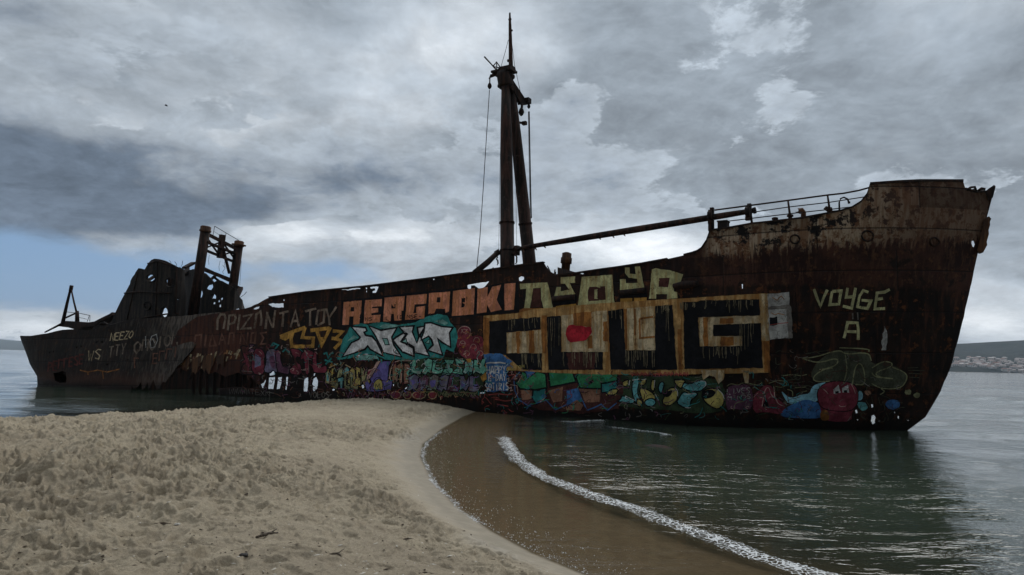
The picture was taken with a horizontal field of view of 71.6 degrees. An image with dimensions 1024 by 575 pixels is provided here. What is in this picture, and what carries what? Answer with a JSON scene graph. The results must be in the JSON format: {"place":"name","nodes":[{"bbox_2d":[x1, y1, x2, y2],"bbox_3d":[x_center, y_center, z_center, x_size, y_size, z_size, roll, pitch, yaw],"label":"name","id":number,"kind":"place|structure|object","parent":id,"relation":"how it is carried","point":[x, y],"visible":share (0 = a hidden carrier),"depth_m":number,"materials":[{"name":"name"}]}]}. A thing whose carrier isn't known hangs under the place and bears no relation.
{"place":"outdoors","nodes":[
{"label":"outdoors","id":0,"kind":"place"},
{"bbox_2d":[0,339,24,349],"bbox_3d":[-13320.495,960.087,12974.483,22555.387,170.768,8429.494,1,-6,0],"label":"mountain","id":1,"kind":"structure","parent":0,"point":[10,345],"depth_m":9752.25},
{"bbox_2d":[0,397,925,574],"bbox_3d":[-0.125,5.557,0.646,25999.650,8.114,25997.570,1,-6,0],"label":"beach","id":2,"kind":"structure","parent":0,"point":[369,449],"depth_m":10.77,"materials":[{"name":"beige sand"}]},
{"bbox_2d":[255,529,277,537],"bbox_3d":[-2.644,2.656,7.670,0.041,0.056,0.297,-3,-7,34],"label":"driftwood stick","id":3,"kind":"object","parent":2,"relation":"on","point":[265,534],"visible":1,"depth_m":7.65,"materials":[{"name":"wood"}]},
{"bbox_2d":[1,426,547,574],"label":"beach litter","id":4,"kind":"object","parent":2,"relation":"on","point":[249,534],"visible":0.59,"depth_m":7.21,"materials":[{"name":"brown"}]},
{"bbox_2d":[20,12,995,430],"bbox_3d":[-9.743,-3.649,43.811,65.776,24.087,10.728,-2,-7,30],"label":"shipwreck","id":5,"kind":"object","parent":2,"relation":"on","point":[834,318],"visible":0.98,"depth_m":31.35,"materials":[{"name":"metal"}]},
{"bbox_2d":[0,350,1023,574],"bbox_3d":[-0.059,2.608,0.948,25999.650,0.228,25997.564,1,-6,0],"label":"sea","id":6,"kind":"structure","parent":0,"point":[938,489],"depth_m":17.93,"materials":[{"name":"liquid"}]},
{"bbox_2d":[421,434,484,523],"bbox_3d":[-1.794,4.278,17.620,0.970,0.014,15.079,2,-6,-8],"label":"foam","id":7,"kind":"object","parent":6,"relation":"on","point":[436,480],"visible":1,"depth_m":14.59,"materials":[{"name":"white"}]},
{"bbox_2d":[423,430,627,573],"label":"foam bubbles","id":8,"kind":"object","parent":6,"relation":"on","point":[506,520],"visible":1,"depth_m":10.69,"materials":[{"name":"white liquid"}]},
{"bbox_2d":[644,444,673,448],"bbox_3d":[4.350,4.963,21.763,0.660,0.268,2.202,6,-7,-37],"label":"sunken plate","id":9,"kind":"object","parent":6,"relation":"in","point":[657,445],"visible":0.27,"depth_m":21.70,"materials":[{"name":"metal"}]},
{"bbox_2d":[496,437,837,574],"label":"foam","id":10,"kind":"object","parent":6,"relation":"on","point":[690,527],"visible":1,"depth_m":11.18,"materials":[{"name":"white"}]},
{"bbox_2d":[0,0,1023,343],"label":"sky","id":11,"kind":"structure","parent":0,"point":[343,142],"materials":[{"name":"grey"}]},
{"bbox_2d":[949,340,1023,372],"bbox_3d":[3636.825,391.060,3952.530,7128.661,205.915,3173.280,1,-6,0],"label":"hill","id":12,"kind":"structure","parent":0,"point":[1011,351],"depth_m":3089.78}
]}

